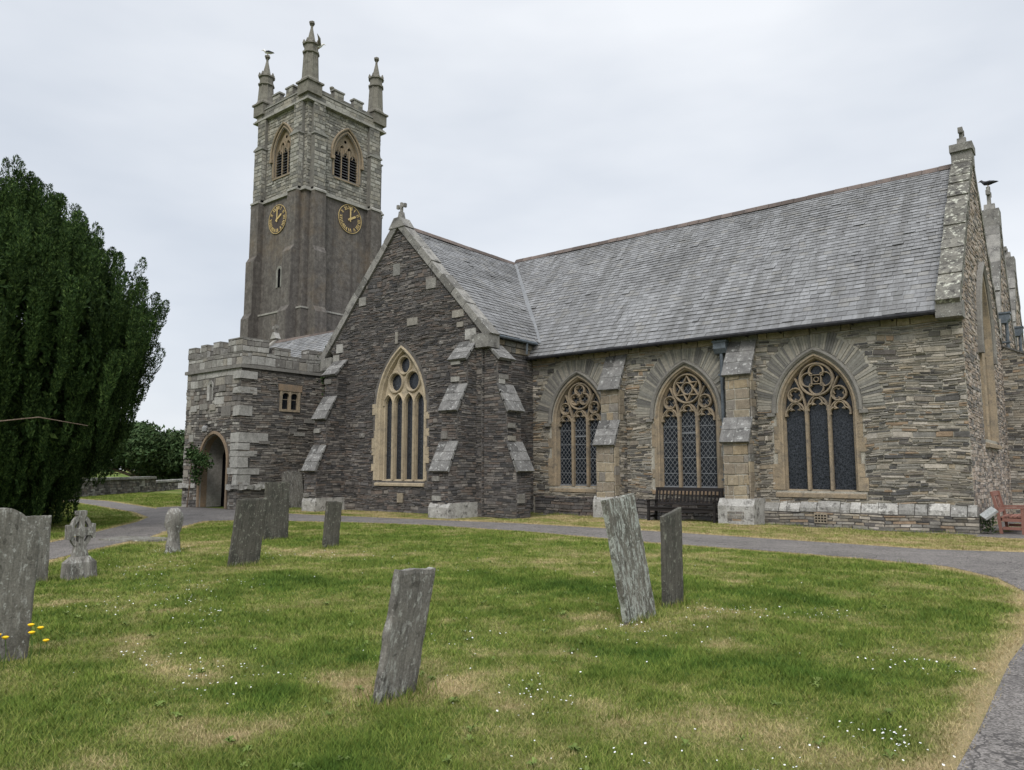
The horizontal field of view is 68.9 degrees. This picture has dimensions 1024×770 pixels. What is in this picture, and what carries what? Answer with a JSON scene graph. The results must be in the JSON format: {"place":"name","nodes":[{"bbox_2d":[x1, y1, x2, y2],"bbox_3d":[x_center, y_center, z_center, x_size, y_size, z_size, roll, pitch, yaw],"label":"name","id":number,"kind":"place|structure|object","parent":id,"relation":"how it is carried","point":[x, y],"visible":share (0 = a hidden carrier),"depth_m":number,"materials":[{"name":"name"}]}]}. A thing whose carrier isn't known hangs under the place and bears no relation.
{"place":"outdoors","nodes":[
{"label":"outdoors","id":0,"kind":"place"},
{"bbox_2d":[0,470,1023,769],"bbox_3d":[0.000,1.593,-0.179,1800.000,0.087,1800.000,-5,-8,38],"label":"ground","id":1,"kind":"structure","parent":0,"point":[952,762],"depth_m":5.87,"materials":[{"name":"green plant"}]},
{"bbox_2d":[2,636,8,668],"bbox_3d":[-4.062,2.144,5.968,0.052,0.262,0.052,-5,-8,38],"label":"yellow flower","id":2,"kind":"object","parent":1,"relation":"on","point":[5,637],"visible":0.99,"depth_m":5.97,"materials":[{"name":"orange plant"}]},
{"bbox_2d":[0,508,40,661],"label":"headstone","id":3,"kind":"object","parent":1,"relation":"on","point":[20,539],"visible":0.87,"depth_m":6.31,"materials":[{"name":"grey stone"}]},
{"bbox_2d":[27,623,33,662],"bbox_3d":[-3.985,2.137,6.164,0.052,0.322,0.052,-5,-8,38],"label":"yellow flower","id":4,"kind":"object","parent":1,"relation":"on","point":[30,624],"visible":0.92,"depth_m":6.16,"materials":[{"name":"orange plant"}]},
{"bbox_2d":[28,631,34,665],"bbox_3d":[-3.934,2.152,6.096,0.052,0.272,0.052,-5,-8,38],"label":"yellow flower","id":5,"kind":"object","parent":1,"relation":"on","point":[31,632],"visible":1,"depth_m":6.10,"materials":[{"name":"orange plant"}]},
{"bbox_2d":[26,515,51,582],"bbox_3d":[-6.921,2.459,10.689,0.083,1.153,0.506,-5,-8,38],"label":"headstone","id":6,"kind":"object","parent":1,"relation":"on","point":[42,524],"visible":0.27,"depth_m":10.80,"materials":[{"name":"grey stone"}]},
{"bbox_2d":[37,626,43,659],"bbox_3d":[-3.950,2.166,6.236,0.052,0.287,0.052,-5,-8,38],"label":"yellow flower","id":7,"kind":"object","parent":1,"relation":"on","point":[40,627],"visible":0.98,"depth_m":6.24,"materials":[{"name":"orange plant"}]},
{"bbox_2d":[60,510,96,579],"bbox_3d":[-6.426,2.433,11.092,0.255,1.116,0.429,-5,-7,38],"label":"cross headstone","id":8,"kind":"object","parent":1,"relation":"on","point":[79,562],"visible":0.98,"depth_m":11.04,"materials":[{"name":"stone"}]},
{"bbox_2d":[0,154,169,523],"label":"yew tree","id":9,"kind":"object","parent":1,"relation":"on","point":[78,340],"visible":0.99,"depth_m":19.04,"materials":[{"name":"green plant"}]},
{"bbox_2d":[74,476,156,496],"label":"churchyard wall","id":10,"kind":"structure","parent":1,"relation":"on","point":[116,485],"depth_m":47.52,"materials":[{"name":"grey stone"}]},
{"bbox_2d":[99,536,166,541],"bbox_3d":[-8.410,3.519,16.895,1.750,0.123,0.840,-1,-7,10],"label":"ledger stone","id":11,"kind":"object","parent":1,"relation":"on","point":[138,538],"visible":0.55,"depth_m":16.79,"materials":[{"name":"grey stone"}]},
{"bbox_2d":[87,420,184,479],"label":"leafy tree","id":12,"kind":"object","parent":1,"relation":"on","point":[150,450],"visible":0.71,"depth_m":61.82,"materials":[{"name":"green plant"}]},
{"bbox_2d":[155,479,182,490],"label":"churchyard wall","id":13,"kind":"structure","parent":1,"relation":"on","point":[164,485],"depth_m":56.18,"materials":[{"name":"grey stone"}]},
{"bbox_2d":[164,508,183,552],"bbox_3d":[-6.572,2.886,14.479,0.244,0.989,0.333,-2,-7,21],"label":"stone marker","id":14,"kind":"object","parent":1,"relation":"on","point":[174,518],"visible":0.9,"depth_m":14.40,"materials":[{"name":"grey stone"}]},
{"bbox_2d":[227,498,267,566],"bbox_3d":[-4.474,2.567,12.615,0.072,1.357,0.568,-3,-13,38],"label":"headstone","id":15,"kind":"object","parent":1,"relation":"on","point":[248,528],"visible":0.84,"depth_m":12.59,"materials":[{"name":"stone"}]},
{"bbox_2d":[263,481,289,539],"bbox_3d":[-5.441,3.003,17.236,0.084,1.529,0.628,-5,-8,38],"label":"headstone","id":16,"kind":"object","parent":1,"relation":"on","point":[277,513],"visible":0.8,"depth_m":17.21,"materials":[{"name":"stone"}]},
{"bbox_2d":[281,471,303,507],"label":"headstone","id":17,"kind":"object","parent":1,"relation":"on","point":[294,478],"visible":0.58,"depth_m":31.06,"materials":[{"name":"grey stone"}]},
{"bbox_2d":[322,501,342,547],"bbox_3d":[-3.741,2.990,15.494,0.076,1.147,0.395,-3,-11,38],"label":"headstone","id":18,"kind":"object","parent":1,"relation":"on","point":[332,522],"visible":0.8,"depth_m":15.46,"materials":[{"name":"stone"}]},
{"bbox_2d":[371,567,435,704],"bbox_3d":[-0.772,1.840,5.266,0.069,1.100,0.376,1,-12,39],"label":"headstone","id":19,"kind":"object","parent":1,"relation":"on","point":[403,633],"visible":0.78,"depth_m":5.23,"materials":[{"name":"grey stone"}]},
{"bbox_2d":[0,512,1006,722],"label":"long grass","id":20,"kind":"structure","parent":1,"relation":"on","point":[366,703],"depth_m":7.73,"materials":[{"name":"green plant"}]},
{"bbox_2d":[38,542,969,769],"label":"lawn weeds","id":21,"kind":"object","parent":1,"relation":"on","point":[573,746],"visible":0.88,"depth_m":5.39,"materials":[{"name":"green plant"}]},
{"bbox_2d":[73,548,975,769],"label":"daisies","id":22,"kind":"object","parent":1,"relation":"on","point":[568,682],"visible":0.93,"depth_m":5.85,"materials":[{"name":"white plant"}]},
{"bbox_2d":[178,21,1023,533],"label":"church","id":23,"kind":"structure","parent":1,"relation":"on","point":[848,357],"depth_m":25.56,"materials":[{"name":"grey stone"}]},
{"bbox_2d":[184,442,214,506],"bbox_3d":[-13.099,3.717,30.847,2.527,2.715,0.561,-5,-8,38],"label":"climbing rose","id":24,"kind":"object","parent":23,"relation":"attached to","point":[197,457],"visible":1,"depth_m":30.78,"materials":[{"name":"green plant"}]},
{"bbox_2d":[207,381,213,400],"bbox_3d":[-12.576,0.238,31.346,0.440,0.838,0.260,-5,-8,38],"label":"slit window","id":25,"kind":"structure","parent":23,"relation":"in","point":[210,391],"depth_m":31.34,"materials":[{"name":"stone"}]},
{"bbox_2d":[262,49,273,53],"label":"seagull","id":26,"kind":"object","parent":23,"relation":"on","point":[268,52],"visible":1,"depth_m":57.71,"materials":[{"name":"white"}]},
{"bbox_2d":[276,266,281,287],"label":"slit window","id":27,"kind":"structure","parent":23,"relation":"in","point":[279,269],"depth_m":53.44,"materials":[{"name":"black"}]},
{"bbox_2d":[269,122,292,180],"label":"belfry window","id":28,"kind":"structure","parent":23,"relation":"in","point":[283,147],"depth_m":55.19,"materials":[{"name":"stone"}]},
{"bbox_2d":[278,384,301,412],"bbox_3d":[-9.462,0.571,31.684,0.190,1.150,1.160,-5,-8,38],"label":"two light window","id":29,"kind":"structure","parent":23,"relation":"in","point":[289,401],"depth_m":31.65,"materials":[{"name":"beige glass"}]},
{"bbox_2d":[317,34,324,47],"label":"seagull","id":30,"kind":"object","parent":23,"relation":"attached to","point":[319,43],"visible":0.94,"depth_m":54.00,"materials":[{"name":"white"}]},
{"bbox_2d":[330,128,363,186],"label":"belfry window","id":31,"kind":"structure","parent":23,"relation":"in","point":[345,153],"depth_m":56.00,"materials":[{"name":"stone"}]},
{"bbox_2d":[371,346,429,486],"bbox_3d":[-4.073,1.137,27.859,3.080,5.250,0.420,-5,-8,38],"label":"tall lancet window","id":32,"kind":"structure","parent":23,"relation":"in","point":[399,449],"depth_m":28.04,"materials":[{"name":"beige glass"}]},
{"bbox_2d":[545,370,600,492],"bbox_3d":[2.377,1.623,26.296,2.760,4.295,0.375,-5,-8,38],"label":"traceried window","id":33,"kind":"structure","parent":23,"relation":"in","point":[576,414],"depth_m":26.50,"materials":[{"name":"grey stone"}]},
{"bbox_2d":[646,360,725,495],"bbox_3d":[5.586,1.337,23.760,2.760,4.295,0.375,-5,-8,38],"label":"traceried window","id":34,"kind":"structure","parent":23,"relation":"in","point":[686,425],"depth_m":23.86,"materials":[{"name":"grey stone"}]},
{"bbox_2d":[767,347,868,498],"bbox_3d":[8.716,1.059,21.286,2.760,4.295,0.375,-5,-8,38],"label":"traceried window","id":35,"kind":"structure","parent":23,"relation":"in","point":[819,441],"depth_m":21.35,"materials":[{"name":"grey glass"}]},
{"bbox_2d":[978,180,997,186],"bbox_3d":[18.782,-7.985,29.451,0.307,0.356,0.741,4,-8,-31],"label":"bird","id":36,"kind":"object","parent":23,"relation":"on","point":[987,183],"visible":1,"depth_m":29.37},
{"bbox_2d":[980,506,997,519],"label":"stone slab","id":37,"kind":"structure","parent":23,"relation":"on","point":[989,512],"depth_m":18.22,"materials":[{"name":"grey stone"}]},
{"bbox_2d":[976,262,1001,448],"bbox_3d":[14.267,-0.935,22.632,0.460,5.700,3.380,-5,-8,38],"label":"east window","id":38,"kind":"structure","parent":23,"relation":"in","point":[986,337],"depth_m":23.36,"materials":[{"name":"grey stone"}]},
{"bbox_2d":[600,493,655,624],"bbox_3d":[1.251,1.911,7.871,0.080,1.526,0.614,-12,-3,37],"label":"headstone","id":39,"kind":"object","parent":1,"relation":"on","point":[629,560],"visible":0.86,"depth_m":7.79,"materials":[{"name":"grey stone"}]},
{"bbox_2d":[660,507,683,606],"bbox_3d":[1.893,2.125,8.815,0.063,1.331,0.479,-5,-8,38],"label":"headstone","id":40,"kind":"object","parent":1,"relation":"on","point":[671,556],"visible":0.8,"depth_m":8.76,"materials":[{"name":"stone"}]},
{"bbox_2d":[646,487,723,522],"bbox_3d":[5.262,3.645,22.735,2.240,1.020,0.732,-5,-8,38],"label":"park bench","id":41,"kind":"object","parent":1,"relation":"on","point":[656,508],"visible":0.88,"depth_m":22.88,"materials":[{"name":"brown wood"}]},
{"bbox_2d":[0,0,1023,433],"label":"sky","id":42,"kind":"structure","parent":0,"point":[515,129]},
{"bbox_2d":[49,499,1023,769],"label":"path","id":43,"kind":"structure","parent":0,"point":[997,743],"depth_m":14.32,"materials":[{"name":"grey asphalt"}]},
{"bbox_2d":[538,514,1023,538],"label":"paving","id":44,"kind":"structure","parent":0,"point":[1016,534],"depth_m":18.82,"materials":[{"name":"grey stone"}]},
{"bbox_2d":[980,515,998,533],"bbox_3d":[11.779,3.408,18.456,0.450,0.572,0.416,1,-6,-6],"label":"weed","id":45,"kind":"object","parent":44,"relation":"on","point":[989,523],"visible":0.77,"depth_m":18.42,"materials":[{"name":"green plant"}]},
{"bbox_2d":[990,491,1023,534],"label":"park bench","id":46,"kind":"object","parent":44,"relation":"on","point":[1005,517],"visible":0.95,"depth_m":18.50,"materials":[{"name":"brown wood"}]}
]}

